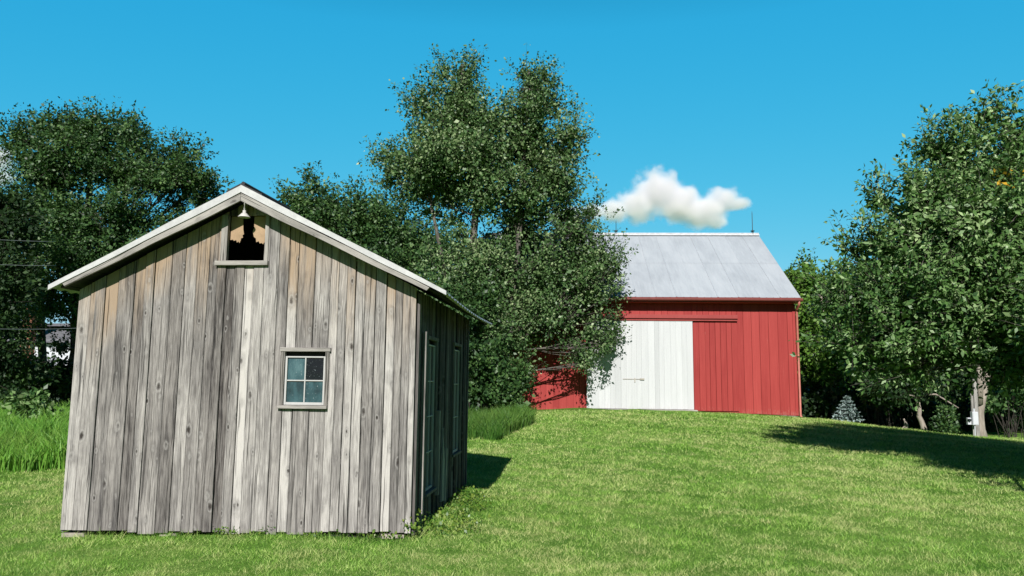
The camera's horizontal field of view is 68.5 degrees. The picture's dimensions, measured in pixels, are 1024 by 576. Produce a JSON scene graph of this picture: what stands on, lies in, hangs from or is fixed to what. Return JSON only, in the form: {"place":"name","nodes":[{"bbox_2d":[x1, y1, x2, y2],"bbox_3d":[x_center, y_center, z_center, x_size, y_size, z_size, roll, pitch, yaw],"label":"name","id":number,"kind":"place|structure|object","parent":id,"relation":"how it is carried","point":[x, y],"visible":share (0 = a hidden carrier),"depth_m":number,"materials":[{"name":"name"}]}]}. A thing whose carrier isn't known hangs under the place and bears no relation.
{"place":"outdoors","nodes":[
{"label":"outdoors","id":0,"kind":"place"},
{"bbox_2d":[0,264,55,265],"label":"power wire","id":1,"kind":"object","parent":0,"point":[36,265],"visible":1,"depth_m":26.62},
{"bbox_2d":[0,399,70,471],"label":"tall grass","id":2,"kind":"structure","parent":0,"point":[33,443],"depth_m":13.86,"materials":[{"name":"green plant"}]},
{"bbox_2d":[13,328,75,329],"bbox_3d":[-14.320,0.926,20.022,0.015,0.382,8.267,-1,-7,14],"label":"power wire","id":3,"kind":"object","parent":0,"point":[35,329],"visible":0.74,"depth_m":21.70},
{"bbox_2d":[467,402,538,440],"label":"tall grass","id":4,"kind":"structure","parent":0,"point":[497,424],"depth_m":20.62,"materials":[{"name":"green plant"}]},
{"bbox_2d":[0,403,1023,575],"bbox_3d":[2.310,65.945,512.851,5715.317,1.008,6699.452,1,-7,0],"label":"ground","id":5,"kind":"structure","parent":0,"point":[455,542],"depth_m":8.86,"materials":[{"name":"plant"}]},
{"bbox_2d":[0,176,65,398],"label":"dark leafed tree","id":6,"kind":"object","parent":5,"relation":"on","point":[14,288],"visible":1,"depth_m":28.90,"materials":[{"name":"green plant"}]},
{"bbox_2d":[0,383,69,419],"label":"leafy weed","id":7,"kind":"object","parent":5,"relation":"on","point":[29,402],"visible":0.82,"depth_m":20.72,"materials":[{"name":"green plant"}]},
{"bbox_2d":[0,350,73,406],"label":"hedge","id":8,"kind":"object","parent":5,"relation":"on","point":[62,388],"visible":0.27,"depth_m":32.25,"materials":[{"name":"green plant"}]},
{"bbox_2d":[7,316,69,400],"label":"white house","id":9,"kind":"structure","parent":5,"relation":"on","point":[59,333],"depth_m":46.92,"materials":[{"name":"grey"}]},
{"bbox_2d":[0,94,235,408],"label":"dark leafed tree","id":10,"kind":"object","parent":5,"relation":"on","point":[83,231],"visible":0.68,"depth_m":35.24,"materials":[{"name":"green plant"}]},
{"bbox_2d":[48,181,492,538],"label":"wooden shed","id":11,"kind":"structure","parent":5,"relation":"on","point":[270,362],"depth_m":8.09,"materials":[{"name":"grey wood"}]},
{"bbox_2d":[238,194,249,218],"bbox_3d":[-2.919,-0.899,8.212,0.132,0.258,0.132,1,-7,0],"label":"hanging lamp","id":12,"kind":"object","parent":11,"relation":"hanging from","point":[244,215],"visible":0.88,"depth_m":8.20,"materials":[{"name":"white metal"}]},
{"bbox_2d":[276,347,331,408],"bbox_3d":[-2.209,0.962,8.036,0.556,0.646,0.120,0,-7,5],"label":"window","id":13,"kind":"structure","parent":11,"relation":"in","point":[304,372],"depth_m":8.04,"materials":[{"name":"white paint"}]},
{"bbox_2d":[424,335,438,496],"bbox_3d":[-0.968,1.468,8.756,0.120,1.796,0.626,0,-7,5],"label":"window","id":14,"kind":"structure","parent":11,"relation":"in","point":[432,350],"depth_m":8.91,"materials":[{"name":"glass"}]},
{"bbox_2d":[451,342,461,456],"bbox_3d":[-0.806,1.562,10.612,0.120,1.556,0.686,0,-7,5],"label":"window","id":15,"kind":"structure","parent":11,"relation":"in","point":[456,379],"depth_m":10.78,"materials":[{"name":"glass"}]},
{"bbox_2d":[212,526,402,539],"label":"weeds","id":16,"kind":"object","parent":5,"relation":"on","point":[264,532],"visible":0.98,"depth_m":7.75,"materials":[{"name":"green plant"}]},
{"bbox_2d":[268,160,459,290],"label":"dark leafed tree","id":17,"kind":"object","parent":5,"relation":"on","point":[357,221],"visible":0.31,"depth_m":41.40,"materials":[{"name":"green plant"}]},
{"bbox_2d":[402,486,510,539],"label":"weeds","id":18,"kind":"object","parent":5,"relation":"on","point":[467,496],"visible":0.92,"depth_m":8.63,"materials":[{"name":"green plant"}]},
{"bbox_2d":[429,274,538,411],"bbox_3d":[-1.292,2.291,27.843,4.158,5.790,3.718,-3,-8,25],"label":"shrub","id":19,"kind":"object","parent":5,"relation":"on","point":[488,385],"visible":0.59,"depth_m":27.29,"materials":[{"name":"green plant"}]},
{"bbox_2d":[356,39,638,412],"bbox_3d":[-0.709,-2.671,30.502,11.808,15.680,7.234,1,-7,0],"label":"poplar tree","id":20,"kind":"object","parent":5,"relation":"on","point":[465,147],"visible":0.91,"depth_m":30.27,"materials":[{"name":"green plant"}]},
{"bbox_2d":[479,220,802,416],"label":"red barn","id":21,"kind":"structure","parent":5,"relation":"on","point":[709,318],"depth_m":32.12,"materials":[{"name":"paint"}]},
{"bbox_2d":[587,320,693,409],"bbox_3d":[5.442,3.217,32.039,4.508,3.829,0.093,0,-7,3],"label":"sliding door","id":22,"kind":"structure","parent":21,"relation":"in","point":[653,367],"depth_m":32.01,"materials":[{"name":"white paint"}]},
{"bbox_2d":[693,321,738,410],"bbox_3d":[8.662,3.272,31.968,1.862,3.870,0.042,0,-7,3],"label":"sliding door","id":23,"kind":"structure","parent":21,"relation":"in","point":[718,372],"depth_m":31.95,"materials":[{"name":"red paint"}]},
{"bbox_2d":[798,317,849,403],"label":"woods","id":24,"kind":"object","parent":5,"relation":"on","point":[809,382],"visible":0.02,"depth_m":48.09,"materials":[{"name":"green plant"}]},
{"bbox_2d":[784,242,891,420],"bbox_3d":[15.136,1.811,34.638,6.332,8.808,6.200,-3,-8,25],"label":"locust tree","id":25,"kind":"object","parent":5,"relation":"on","point":[820,369],"visible":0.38,"depth_m":33.81,"materials":[{"name":"green plant"}]},
{"bbox_2d":[832,395,864,422],"bbox_3d":[13.245,4.796,29.650,1.249,1.128,1.252,1,-7,0],"label":"spruce tree","id":26,"kind":"object","parent":5,"relation":"on","point":[846,409],"visible":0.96,"depth_m":29.56,"materials":[{"name":"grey plant"}]},
{"bbox_2d":[844,362,910,427],"bbox_3d":[14.740,4.169,29.674,3.344,2.747,2.413,-6,-10,44],"label":"shrub","id":27,"kind":"object","parent":5,"relation":"on","point":[865,397],"visible":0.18,"depth_m":29.57,"materials":[{"name":"green plant"}]},
{"bbox_2d":[833,258,942,424],"bbox_3d":[19.689,3.094,40.858,6.728,9.740,6.971,1,-7,0],"label":"woodland tree","id":28,"kind":"object","parent":5,"relation":"on","point":[847,381],"visible":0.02,"depth_m":39.08,"materials":[{"name":"green plant"}]},
{"bbox_2d":[902,418,908,428],"bbox_3d":[15.066,5.310,29.057,0.522,0.542,0.191,2,-7,-10],"label":"dead stump","id":29,"kind":"object","parent":5,"relation":"on","point":[906,424],"visible":0.56,"depth_m":29.04,"materials":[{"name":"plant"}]},
{"bbox_2d":[788,77,1023,415],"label":"broadleaf tree","id":30,"kind":"object","parent":5,"relation":"on","point":[953,260],"visible":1,"depth_m":14.69,"materials":[{"name":"green plant"}]},
{"bbox_2d":[798,380,1023,432],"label":"undergrowth","id":31,"kind":"object","parent":5,"relation":"on","point":[813,401],"visible":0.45,"depth_m":33.28,"materials":[{"name":"green plant"}]},
{"bbox_2d":[856,323,967,430],"bbox_3d":[15.376,2.639,28.581,4.096,5.787,4.248,-4,-8,31],"label":"thin trunk tree","id":32,"kind":"object","parent":5,"relation":"on","point":[897,394],"visible":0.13,"depth_m":27.95,"materials":[{"name":"green plant"}]},
{"bbox_2d":[838,194,993,436],"bbox_3d":[18.166,0.173,27.864,12.106,10.758,6.341,1,-7,0],"label":"pale trunk tree","id":33,"kind":"object","parent":5,"relation":"on","point":[981,407],"depth_m":26.58,"materials":[{"name":"green plant"}]},
{"bbox_2d":[927,402,964,434],"bbox_3d":[15.797,4.877,27.445,1.154,1.466,1.966,-2,-7,17],"label":"shrub","id":34,"kind":"object","parent":5,"relation":"on","point":[946,419],"visible":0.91,"depth_m":27.12,"materials":[{"name":"green plant"}]},
{"bbox_2d":[938,363,984,391],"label":"woodland tree","id":35,"kind":"object","parent":5,"relation":"on","point":[963,373],"depth_m":41.17,"materials":[{"name":"green plant"}]},
{"bbox_2d":[970,394,974,435],"bbox_3d":[16.191,4.510,26.414,0.090,1.595,0.087,1,-7,0],"label":"weathered post","id":36,"kind":"object","parent":5,"relation":"on","point":[972,405],"visible":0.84,"depth_m":26.43,"materials":[{"name":"grey wood"}]},
{"bbox_2d":[961,371,983,383],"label":"woodland tree","id":37,"kind":"object","parent":5,"relation":"on","point":[971,378],"depth_m":44.49,"materials":[{"name":"green plant"}]},
{"bbox_2d":[970,409,978,434],"bbox_3d":[16.114,4.683,26.185,0.200,0.961,0.154,1,-7,0],"label":"electric box","id":38,"kind":"object","parent":5,"relation":"on","point":[974,418],"visible":0.98,"depth_m":26.15,"materials":[{"name":"white metal"}]},
{"bbox_2d":[966,418,970,424],"bbox_3d":[15.940,4.641,26.212,0.129,0.240,0.170,1,-7,0],"label":"electric meter","id":39,"kind":"object","parent":38,"relation":"attached to","point":[968,421],"visible":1,"depth_m":26.20,"materials":[{"name":"white glass"}]},
{"bbox_2d":[972,379,979,436],"bbox_3d":[16.321,4.264,26.444,0.146,2.110,0.145,1,-7,0],"label":"weathered post","id":40,"kind":"object","parent":5,"relation":"on","point":[975,398],"visible":0.59,"depth_m":26.42,"materials":[{"name":"grey wood"}]},
{"bbox_2d":[966,369,1023,437],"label":"shrub","id":41,"kind":"object","parent":5,"relation":"on","point":[991,407],"visible":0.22,"depth_m":28.65,"materials":[{"name":"green plant"}]},
{"bbox_2d":[0,0,1023,322],"label":"sky","id":42,"kind":"structure","parent":0,"point":[710,116],"materials":[{"name":"blue"}]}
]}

